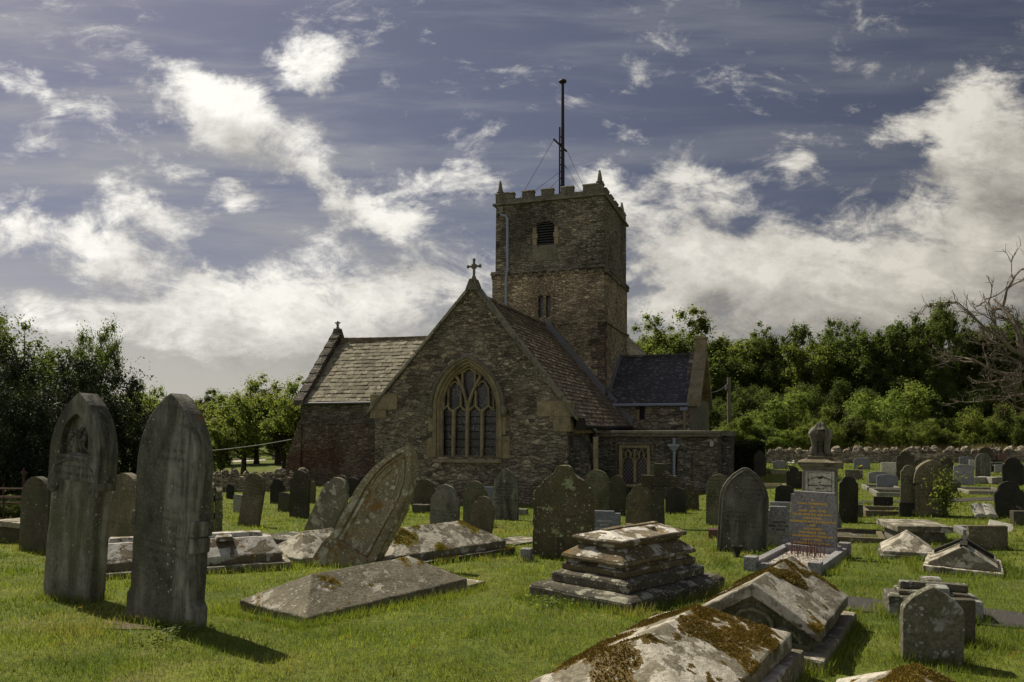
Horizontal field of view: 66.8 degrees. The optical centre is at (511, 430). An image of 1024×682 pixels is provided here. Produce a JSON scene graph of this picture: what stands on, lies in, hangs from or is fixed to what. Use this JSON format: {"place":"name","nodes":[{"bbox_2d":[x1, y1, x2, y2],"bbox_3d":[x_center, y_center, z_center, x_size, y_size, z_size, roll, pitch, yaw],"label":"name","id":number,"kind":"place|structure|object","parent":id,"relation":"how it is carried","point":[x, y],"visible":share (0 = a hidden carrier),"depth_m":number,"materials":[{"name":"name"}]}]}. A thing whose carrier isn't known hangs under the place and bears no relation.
{"place":"outdoors","nodes":[
{"label":"outdoors","id":0,"kind":"place"},
{"bbox_2d":[0,406,1023,681],"bbox_3d":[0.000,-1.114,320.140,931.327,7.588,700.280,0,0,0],"label":"ground","id":1,"kind":"structure","parent":0,"point":[268,464],"depth_m":6.33,"materials":[{"name":"green plant"}]},
{"bbox_2d":[0,517,19,542],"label":"table tomb","id":2,"kind":"object","parent":1,"relation":"on","point":[10,528],"visible":0.14,"depth_m":13.27,"materials":[{"name":"stone"}]},
{"bbox_2d":[0,370,60,504],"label":"yew tree","id":3,"kind":"object","parent":1,"relation":"on","point":[18,451],"visible":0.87,"depth_m":19.30,"materials":[{"name":"green plant"}]},
{"bbox_2d":[19,476,50,552],"bbox_3d":[-7.303,1.361,11.950,0.643,1.301,0.120,4,2,24],"label":"headstone","id":4,"kind":"object","parent":1,"relation":"on","point":[35,508],"visible":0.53,"depth_m":11.89,"materials":[{"name":"stone"}]},
{"bbox_2d":[0,307,93,499],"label":"broadleaf tree","id":5,"kind":"object","parent":1,"relation":"on","point":[9,339],"visible":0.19,"depth_m":30.29,"materials":[{"name":"green plant"}]},
{"bbox_2d":[0,334,158,492],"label":"yew tree","id":6,"kind":"object","parent":1,"relation":"on","point":[114,405],"visible":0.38,"depth_m":21.18,"materials":[{"name":"green plant"}]},
{"bbox_2d":[43,393,117,602],"bbox_3d":[-4.281,0.732,7.685,0.726,2.202,0.214,5,1,24],"label":"headstone","id":7,"kind":"object","parent":1,"relation":"on","point":[82,471],"visible":0.98,"depth_m":7.59,"materials":[{"name":"stone"}]},
{"bbox_2d":[41,313,127,403],"bbox_3d":[-15.855,-0.751,28.956,3.132,7.403,2.829,0,0,37],"label":"broadleaf tree","id":8,"kind":"object","parent":1,"relation":"on","point":[112,350],"visible":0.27,"depth_m":29.20,"materials":[{"name":"green plant"}]},
{"bbox_2d":[108,473,136,539],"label":"headstone","id":9,"kind":"object","parent":1,"relation":"on","point":[122,502],"visible":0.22,"depth_m":11.43,"materials":[{"name":"grey stone"}]},
{"bbox_2d":[95,386,153,474],"bbox_3d":[-11.839,0.630,23.866,3.268,4.056,3.495,0,0,4],"label":"yew tree","id":10,"kind":"object","parent":1,"relation":"on","point":[134,441],"visible":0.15,"depth_m":23.16,"materials":[{"name":"green plant"}]},
{"bbox_2d":[126,393,212,629],"bbox_3d":[-2.864,0.735,6.532,0.867,2.087,0.182,5,1,31],"label":"headstone","id":11,"kind":"object","parent":1,"relation":"on","point":[172,523],"visible":0.84,"depth_m":6.40,"materials":[{"name":"stone"}]},
{"bbox_2d":[106,530,290,578],"bbox_3d":[-4.099,1.597,9.835,2.415,0.562,1.016,0,0,-24],"label":"cross topped tomb","id":12,"kind":"object","parent":1,"relation":"on","point":[237,550],"visible":0.51,"depth_m":9.72,"materials":[{"name":"white stone"}]},
{"bbox_2d":[210,481,222,532],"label":"headstone","id":13,"kind":"object","parent":1,"relation":"on","point":[216,515],"visible":0.56,"depth_m":14.26,"materials":[{"name":"stone"}]},
{"bbox_2d":[208,424,236,472],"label":"broadleaf tree","id":14,"kind":"object","parent":1,"relation":"on","point":[221,459],"visible":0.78,"depth_m":41.55,"materials":[{"name":"green plant"}]},
{"bbox_2d":[197,371,291,474],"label":"broadleaf tree","id":15,"kind":"object","parent":1,"relation":"on","point":[220,414],"visible":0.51,"depth_m":45.76,"materials":[{"name":"green plant"}]},
{"bbox_2d":[238,473,265,525],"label":"headstone","id":16,"kind":"object","parent":1,"relation":"on","point":[252,500],"visible":0.75,"depth_m":16.83,"materials":[{"name":"grey stone"}]},
{"bbox_2d":[213,467,309,491],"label":"boundary wall","id":17,"kind":"structure","parent":1,"relation":"on","point":[224,478],"depth_m":34.10,"materials":[{"name":"grey stone"}]},
{"bbox_2d":[225,371,303,468],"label":"broadleaf tree","id":18,"kind":"object","parent":1,"relation":"on","point":[285,414],"visible":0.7,"depth_m":44.10,"materials":[{"name":"green plant"}]},
{"bbox_2d":[289,470,309,517],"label":"headstone","id":19,"kind":"object","parent":1,"relation":"on","point":[299,505],"visible":0.84,"depth_m":19.54,"materials":[{"name":"stone"}]},
{"bbox_2d":[278,528,333,565],"bbox_3d":[-2.743,1.668,10.957,0.974,0.540,1.283,0,0,38],"label":"coped tomb","id":20,"kind":"object","parent":1,"relation":"on","point":[301,546],"visible":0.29,"depth_m":10.59,"materials":[{"name":"stone"}]},
{"bbox_2d":[304,477,348,530],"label":"headstone","id":21,"kind":"object","parent":1,"relation":"on","point":[330,505],"visible":0.78,"depth_m":15.38,"materials":[{"name":"white stone"}]},
{"bbox_2d":[240,557,468,622],"bbox_3d":[-1.477,1.574,7.656,1.002,0.514,2.178,2,1,36],"label":"coped tomb","id":22,"kind":"object","parent":1,"relation":"on","point":[315,595],"visible":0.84,"depth_m":7.22,"materials":[{"name":"stone"}]},
{"bbox_2d":[310,444,416,567],"bbox_3d":[-1.793,1.082,10.162,0.884,2.005,0.205,27,-3,22],"label":"headstone","id":23,"kind":"object","parent":1,"relation":"on","point":[370,520],"visible":0.95,"depth_m":10.11,"materials":[{"name":"stone"}]},
{"bbox_2d":[414,479,434,503],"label":"headstone","id":24,"kind":"object","parent":1,"relation":"on","point":[424,491],"visible":0.59,"depth_m":24.45,"materials":[{"name":"stone"}]},
{"bbox_2d":[430,484,460,523],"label":"headstone","id":25,"kind":"object","parent":1,"relation":"on","point":[445,502],"visible":0.66,"depth_m":14.44,"materials":[{"name":"grey stone"}]},
{"bbox_2d":[129,533,767,648],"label":"weeds","id":26,"kind":"object","parent":1,"relation":"on","point":[186,625],"visible":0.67,"depth_m":6.12,"materials":[{"name":"green plant"}]},
{"bbox_2d":[382,520,515,563],"bbox_3d":[-1.171,1.634,11.092,1.247,0.626,2.351,0,0,44],"label":"coped tomb","id":27,"kind":"object","parent":1,"relation":"on","point":[428,543],"visible":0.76,"depth_m":10.85,"materials":[{"name":"stone"}]},
{"bbox_2d":[463,481,487,522],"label":"headstone","id":28,"kind":"object","parent":1,"relation":"on","point":[474,491],"visible":0.52,"depth_m":16.92,"materials":[{"name":"stone"}]},
{"bbox_2d":[469,496,495,533],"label":"headstone","id":29,"kind":"object","parent":1,"relation":"on","point":[482,513],"visible":0.73,"depth_m":13.62,"materials":[{"name":"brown stone"}]},
{"bbox_2d":[493,468,518,519],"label":"headstone","id":30,"kind":"object","parent":1,"relation":"on","point":[506,495],"visible":0.91,"depth_m":18.84,"materials":[{"name":"stone"}]},
{"bbox_2d":[284,79,735,504],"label":"church","id":31,"kind":"structure","parent":1,"relation":"on","point":[531,375],"depth_m":33.07,"materials":[{"name":"stone"}]},
{"bbox_2d":[427,355,509,462],"bbox_3d":[-1.490,-0.723,26.655,3.063,3.666,0.642,0,0,19],"label":"great window","id":32,"kind":"structure","parent":31,"relation":"in","point":[467,420],"depth_m":26.80,"materials":[{"name":"stone"}]},
{"bbox_2d":[536,292,552,318],"bbox_3d":[1.472,-5.529,34.610,0.813,1.160,0.231,0,0,19],"label":"twin window","id":33,"kind":"structure","parent":31,"relation":"in","point":[544,305],"depth_m":34.60,"materials":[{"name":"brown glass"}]},
{"bbox_2d":[529,213,560,260],"bbox_3d":[1.521,-8.587,34.651,1.480,2.083,0.282,0,0,19],"label":"belfry window","id":34,"kind":"structure","parent":31,"relation":"in","point":[540,252],"depth_m":34.58,"materials":[{"name":"stone"}]},
{"bbox_2d":[615,442,653,486],"bbox_3d":[4.475,1.250,28.271,1.380,1.600,0.360,0,0,19],"label":"vestry window","id":35,"kind":"structure","parent":31,"relation":"in","point":[634,463],"depth_m":28.31,"materials":[{"name":"stone"}]},
{"bbox_2d":[533,465,594,558],"bbox_3d":[0.735,1.235,11.061,0.876,1.473,0.150,1,0,14],"label":"headstone","id":36,"kind":"object","parent":1,"relation":"on","point":[563,504],"visible":0.7,"depth_m":11.00,"materials":[{"name":"grey stone"}]},
{"bbox_2d":[585,470,609,510],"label":"headstone","id":37,"kind":"object","parent":1,"relation":"on","point":[598,482],"visible":0.44,"depth_m":18.09,"materials":[{"name":"stone"}]},
{"bbox_2d":[594,510,620,530],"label":"headstone","id":38,"kind":"object","parent":1,"relation":"on","point":[604,519],"visible":0.55,"depth_m":14.12,"materials":[{"name":"grey stone"}]},
{"bbox_2d":[609,475,625,515],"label":"headstone","id":39,"kind":"object","parent":1,"relation":"on","point":[617,497],"visible":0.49,"depth_m":20.41,"materials":[{"name":"stone"}]},
{"bbox_2d":[529,521,724,612],"bbox_3d":[1.224,1.397,8.030,1.217,0.854,1.859,1,0,42],"label":"stepped tomb","id":40,"kind":"object","parent":1,"relation":"on","point":[632,565],"visible":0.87,"depth_m":7.60,"materials":[{"name":"stone"}]},
{"bbox_2d":[625,484,652,523],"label":"headstone","id":41,"kind":"object","parent":1,"relation":"on","point":[639,504],"visible":0.62,"depth_m":16.45,"materials":[{"name":"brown stone"}]},
{"bbox_2d":[641,463,676,523],"bbox_3d":[3.088,1.432,16.317,0.726,1.465,0.200,1,0,16],"label":"stone cross","id":42,"kind":"object","parent":1,"relation":"on","point":[659,480],"visible":0.82,"depth_m":16.23,"materials":[{"name":"grey stone"}]},
{"bbox_2d":[532,604,803,681],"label":"mossy tomb","id":43,"kind":"object","parent":1,"relation":"on","point":[694,643],"visible":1,"depth_m":4.31,"materials":[{"name":"stone"}]},
{"bbox_2d":[628,304,716,363],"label":"broadleaf tree","id":44,"kind":"object","parent":1,"relation":"on","point":[661,338],"visible":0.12,"depth_m":62.65,"materials":[{"name":"green plant"}]},
{"bbox_2d":[665,487,686,513],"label":"headstone","id":45,"kind":"object","parent":1,"relation":"on","point":[675,499],"visible":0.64,"depth_m":20.47,"materials":[{"name":"stone"}]},
{"bbox_2d":[683,484,698,510],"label":"headstone","id":46,"kind":"object","parent":1,"relation":"on","point":[691,494],"visible":0.54,"depth_m":21.32,"materials":[{"name":"grey stone"}]},
{"bbox_2d":[668,334,753,401],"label":"broadleaf tree","id":47,"kind":"object","parent":1,"relation":"on","point":[721,371],"visible":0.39,"depth_m":58.79,"materials":[{"name":"green plant"}]},
{"bbox_2d":[706,474,727,524],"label":"headstone","id":48,"kind":"object","parent":1,"relation":"on","point":[716,482],"visible":0.47,"depth_m":16.81,"materials":[{"name":"stone"}]},
{"bbox_2d":[709,396,740,430],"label":"shrub","id":49,"kind":"object","parent":1,"relation":"on","point":[715,413],"visible":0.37,"depth_m":51.06,"materials":[{"name":"green plant"}]},
{"bbox_2d":[719,414,756,440],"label":"shrub","id":50,"kind":"object","parent":1,"relation":"on","point":[738,436],"visible":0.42,"depth_m":46.45,"materials":[{"name":"green plant"}]},
{"bbox_2d":[716,467,768,551],"bbox_3d":[3.549,1.291,11.921,0.732,1.435,0.193,3,1,16],"label":"headstone","id":51,"kind":"object","parent":1,"relation":"on","point":[743,509],"visible":0.78,"depth_m":11.85,"materials":[{"name":"stone"}]},
{"bbox_2d":[710,332,782,406],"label":"broadleaf tree","id":52,"kind":"object","parent":1,"relation":"on","point":[738,348],"visible":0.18,"depth_m":61.63,"materials":[{"name":"green plant"}]},
{"bbox_2d":[734,440,766,471],"bbox_3d":[9.730,1.235,33.498,1.787,1.655,2.622,0,0,0],"label":"clipped hedge","id":53,"kind":"object","parent":1,"relation":"on","point":[745,451],"visible":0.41,"depth_m":32.32,"materials":[{"name":"green plant"}]},
{"bbox_2d":[720,383,783,423],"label":"shrub","id":54,"kind":"object","parent":1,"relation":"on","point":[743,405],"visible":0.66,"depth_m":53.68,"materials":[{"name":"green plant"}]},
{"bbox_2d":[746,427,793,451],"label":"shrub","id":55,"kind":"object","parent":1,"relation":"on","point":[775,442],"visible":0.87,"depth_m":45.31,"materials":[{"name":"green plant"}]},
{"bbox_2d":[742,390,809,431],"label":"shrub","id":56,"kind":"object","parent":1,"relation":"on","point":[774,416],"visible":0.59,"depth_m":49.31,"materials":[{"name":"green plant"}]},
{"bbox_2d":[738,319,816,401],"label":"broadleaf tree","id":57,"kind":"object","parent":1,"relation":"on","point":[773,355],"visible":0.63,"depth_m":60.34,"materials":[{"name":"green plant"}]},
{"bbox_2d":[767,506,789,547],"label":"headstone","id":58,"kind":"object","parent":1,"relation":"on","point":[778,530],"visible":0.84,"depth_m":12.29,"materials":[{"name":"grey stone"}]},
{"bbox_2d":[701,556,856,672],"bbox_3d":[2.022,1.414,6.020,1.017,0.728,1.614,1,1,31],"label":"gabled tomb","id":59,"kind":"object","parent":1,"relation":"on","point":[803,604],"visible":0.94,"depth_m":5.54,"materials":[{"name":"stone"}]},
{"bbox_2d":[780,426,808,448],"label":"shrub","id":60,"kind":"object","parent":1,"relation":"on","point":[795,440],"visible":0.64,"depth_m":45.84,"materials":[{"name":"green plant"}]},
{"bbox_2d":[744,490,850,574],"bbox_3d":[3.867,1.380,10.402,0.920,1.022,2.080,0,0,33],"label":"kerbed grave","id":61,"kind":"object","parent":1,"relation":"on","point":[811,542],"visible":0.84,"depth_m":10.89,"materials":[{"name":"grey stone"}]},
{"bbox_2d":[776,404,835,437],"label":"shrub","id":62,"kind":"object","parent":1,"relation":"on","point":[827,412],"visible":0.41,"depth_m":48.44,"materials":[{"name":"green plant"}]},
{"bbox_2d":[777,339,837,416],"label":"broadleaf tree","id":63,"kind":"object","parent":1,"relation":"on","point":[819,362],"visible":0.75,"depth_m":57.19,"materials":[{"name":"green plant"}]},
{"bbox_2d":[782,377,849,426],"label":"shrub","id":64,"kind":"object","parent":1,"relation":"on","point":[834,395],"visible":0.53,"depth_m":54.08,"materials":[{"name":"green plant"}]},
{"bbox_2d":[797,422,842,527],"bbox_3d":[5.738,0.915,14.468,0.781,2.142,0.782,0,0,22],"label":"urn monument","id":65,"kind":"object","parent":1,"relation":"on","point":[819,465],"visible":0.61,"depth_m":14.22,"materials":[{"name":"grey stone"}]},
{"bbox_2d":[794,416,855,449],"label":"shrub","id":66,"kind":"object","parent":1,"relation":"on","point":[837,432],"visible":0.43,"depth_m":45.42,"materials":[{"name":"green plant"}]},
{"bbox_2d":[796,316,866,418],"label":"broadleaf tree","id":67,"kind":"object","parent":1,"relation":"on","point":[828,336],"visible":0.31,"depth_m":59.17,"materials":[{"name":"green plant"}]},
{"bbox_2d":[838,476,857,522],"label":"headstone","id":68,"kind":"object","parent":1,"relation":"on","point":[848,498],"visible":0.69,"depth_m":15.62,"materials":[{"name":"stone"}]},
{"bbox_2d":[831,415,865,447],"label":"shrub","id":69,"kind":"object","parent":1,"relation":"on","point":[853,420],"visible":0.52,"depth_m":46.27,"materials":[{"name":"green plant"}]},
{"bbox_2d":[820,384,888,428],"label":"shrub","id":70,"kind":"object","parent":1,"relation":"on","point":[872,395],"visible":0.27,"depth_m":53.63,"materials":[{"name":"green plant"}]},
{"bbox_2d":[837,528,884,542],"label":"grave kerb","id":71,"kind":"structure","parent":1,"relation":"on","point":[851,535],"depth_m":13.16,"materials":[{"name":"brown stone"}]},
{"bbox_2d":[852,420,900,449],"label":"shrub","id":72,"kind":"object","parent":1,"relation":"on","point":[878,433],"visible":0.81,"depth_m":45.89,"materials":[{"name":"green plant"}]},
{"bbox_2d":[831,316,925,402],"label":"broadleaf tree","id":73,"kind":"object","parent":1,"relation":"on","point":[863,370],"visible":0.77,"depth_m":56.56,"materials":[{"name":"green plant"}]},
{"bbox_2d":[841,386,915,440],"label":"shrub","id":74,"kind":"object","parent":1,"relation":"on","point":[866,411],"visible":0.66,"depth_m":48.81,"materials":[{"name":"green plant"}]},
{"bbox_2d":[863,506,898,516],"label":"grave kerb","id":75,"kind":"structure","parent":1,"relation":"on","point":[868,511],"depth_m":16.50,"materials":[{"name":"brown stone"}]},
{"bbox_2d":[764,445,1023,462],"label":"boundary wall","id":76,"kind":"structure","parent":1,"relation":"on","point":[878,455],"depth_m":42.44,"materials":[{"name":"grey stone"}]},
{"bbox_2d":[768,441,1022,452],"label":"dry grass","id":77,"kind":"structure","parent":1,"relation":"on","point":[941,447],"depth_m":45.44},
{"bbox_2d":[837,662,956,681],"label":"mossy tomb","id":78,"kind":"object","parent":1,"relation":"on","point":[914,672],"visible":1,"depth_m":3.91,"materials":[{"name":"stone"}]},
{"bbox_2d":[871,377,936,432],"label":"shrub","id":79,"kind":"object","parent":1,"relation":"on","point":[912,393],"visible":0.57,"depth_m":49.93,"materials":[{"name":"green plant"}]},
{"bbox_2d":[877,530,933,559],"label":"pyramid tomb","id":80,"kind":"object","parent":1,"relation":"on","point":[906,543],"visible":0.71,"depth_m":10.72,"materials":[{"name":"stone"}]},
{"bbox_2d":[899,465,914,516],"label":"headstone","id":81,"kind":"object","parent":1,"relation":"on","point":[906,505],"visible":0.71,"depth_m":16.03,"materials":[{"name":"stone"}]},
{"bbox_2d":[876,519,952,543],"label":"table tomb","id":82,"kind":"object","parent":1,"relation":"on","point":[923,529],"visible":0.72,"depth_m":12.21,"materials":[{"name":"grey stone"}]},
{"bbox_2d":[870,300,966,413],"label":"broadleaf tree","id":83,"kind":"object","parent":1,"relation":"on","point":[921,332],"visible":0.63,"depth_m":55.27,"materials":[{"name":"green plant"}]},
{"bbox_2d":[889,417,948,447],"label":"shrub","id":84,"kind":"object","parent":1,"relation":"on","point":[930,436],"visible":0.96,"depth_m":45.54,"materials":[{"name":"green plant"}]},
{"bbox_2d":[912,460,949,516],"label":"headstone","id":85,"kind":"object","parent":1,"relation":"on","point":[921,472],"visible":0.57,"depth_m":15.82,"materials":[{"name":"grey stone"}]},
{"bbox_2d":[900,585,964,665],"bbox_3d":[2.893,1.408,5.356,0.388,0.667,0.100,0,0,14],"label":"headstone","id":86,"kind":"object","parent":1,"relation":"on","point":[931,620],"visible":0.72,"depth_m":5.31,"materials":[{"name":"grey stone"}]},
{"bbox_2d":[884,576,981,621],"bbox_3d":[3.691,1.533,6.847,0.732,0.409,0.564,0,0,20],"label":"recumbent cross tomb","id":87,"kind":"object","parent":1,"relation":"on","point":[893,599],"visible":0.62,"depth_m":6.76,"materials":[{"name":"grey stone"}]},
{"bbox_2d":[903,595,975,644],"bbox_3d":[3.239,1.505,5.893,0.483,0.473,0.090,0,0,14],"label":"headstone","id":88,"kind":"object","parent":1,"relation":"on","point":[967,605],"visible":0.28,"depth_m":5.80,"materials":[{"name":"stone"}]},
{"bbox_2d":[916,378,964,422],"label":"shrub","id":89,"kind":"object","parent":1,"relation":"on","point":[932,400],"visible":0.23,"depth_m":54.22,"materials":[{"name":"green plant"}]},
{"bbox_2d":[923,458,966,517],"bbox_3d":[8.687,1.393,15.544,0.877,1.765,0.481,0,0,0],"label":"ivy shrub","id":90,"kind":"object","parent":1,"relation":"on","point":[945,491],"visible":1,"depth_m":15.53,"materials":[{"name":"green plant"}]},
{"bbox_2d":[921,296,1002,411],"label":"broadleaf tree","id":91,"kind":"object","parent":1,"relation":"on","point":[967,331],"visible":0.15,"depth_m":56.74,"materials":[{"name":"green plant"}]},
{"bbox_2d":[922,535,1003,576],"bbox_3d":[5.628,1.583,9.685,0.847,0.466,1.162,2,1,31],"label":"gabled tomb","id":92,"kind":"object","parent":1,"relation":"on","point":[963,553],"visible":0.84,"depth_m":9.32,"materials":[{"name":"stone"}]},
{"bbox_2d":[953,464,973,484],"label":"headstone","id":93,"kind":"object","parent":1,"relation":"on","point":[964,469],"visible":0.65,"depth_m":24.80,"materials":[{"name":"grey stone"}]},
{"bbox_2d":[931,376,996,427],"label":"shrub","id":94,"kind":"object","parent":1,"relation":"on","point":[960,406],"visible":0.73,"depth_m":53.34,"materials":[{"name":"green plant"}]},
{"bbox_2d":[911,236,1023,412],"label":"dead tree","id":95,"kind":"object","parent":1,"relation":"on","point":[1018,350],"visible":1,"depth_m":36.37,"materials":[{"name":"brown wood"}]},
{"bbox_2d":[947,402,1015,445],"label":"shrub","id":96,"kind":"object","parent":1,"relation":"on","point":[963,424],"visible":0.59,"depth_m":47.64,"materials":[{"name":"green plant"}]},
{"bbox_2d":[975,453,990,476],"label":"headstone","id":97,"kind":"object","parent":1,"relation":"on","point":[982,464],"visible":0.73,"depth_m":27.95,"materials":[{"name":"stone"}]},
{"bbox_2d":[970,503,996,518],"bbox_3d":[9.143,1.596,15.055,0.380,0.345,0.280,0,0,14],"label":"book memorial","id":98,"kind":"object","parent":1,"relation":"on","point":[982,510],"visible":0.81,"depth_m":15.02,"materials":[{"name":"grey stone"}]},
{"bbox_2d":[949,321,1023,424],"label":"broadleaf tree","id":99,"kind":"object","parent":1,"relation":"on","point":[971,369],"visible":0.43,"depth_m":54.92,"materials":[{"name":"green plant"}]},
{"bbox_2d":[966,525,1007,549],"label":"headstone","id":100,"kind":"object","parent":1,"relation":"on","point":[987,536],"visible":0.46,"depth_m":11.29,"materials":[{"name":"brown stone"}]},
{"bbox_2d":[965,379,1023,423],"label":"shrub","id":101,"kind":"object","parent":1,"relation":"on","point":[1019,403],"visible":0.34,"depth_m":53.34,"materials":[{"name":"green plant"}]},
{"bbox_2d":[971,417,1018,445],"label":"shrub","id":102,"kind":"object","parent":1,"relation":"on","point":[995,429],"visible":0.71,"depth_m":46.38,"materials":[{"name":"green plant"}]},
{"bbox_2d":[993,481,1023,517],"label":"headstone","id":103,"kind":"object","parent":1,"relation":"on","point":[1008,496],"visible":0.77,"depth_m":15.07,"materials":[{"name":"stone"}]},
{"bbox_2d":[998,413,1023,446],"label":"shrub","id":104,"kind":"object","parent":1,"relation":"on","point":[1015,438],"visible":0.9,"depth_m":45.52,"materials":[{"name":"green plant"}]},
{"bbox_2d":[1002,457,1023,484],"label":"headstone","id":105,"kind":"object","parent":1,"relation":"on","point":[1012,469],"visible":0.7,"depth_m":24.65,"materials":[{"name":"stone"}]},
{"bbox_2d":[0,0,1023,406],"label":"sky","id":106,"kind":"structure","parent":0,"point":[233,182],"materials":[{"name":"blue"}]},
{"bbox_2d":[845,596,1023,626],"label":"path","id":107,"kind":"structure","parent":0,"point":[1013,617],"depth_m":6.93,"materials":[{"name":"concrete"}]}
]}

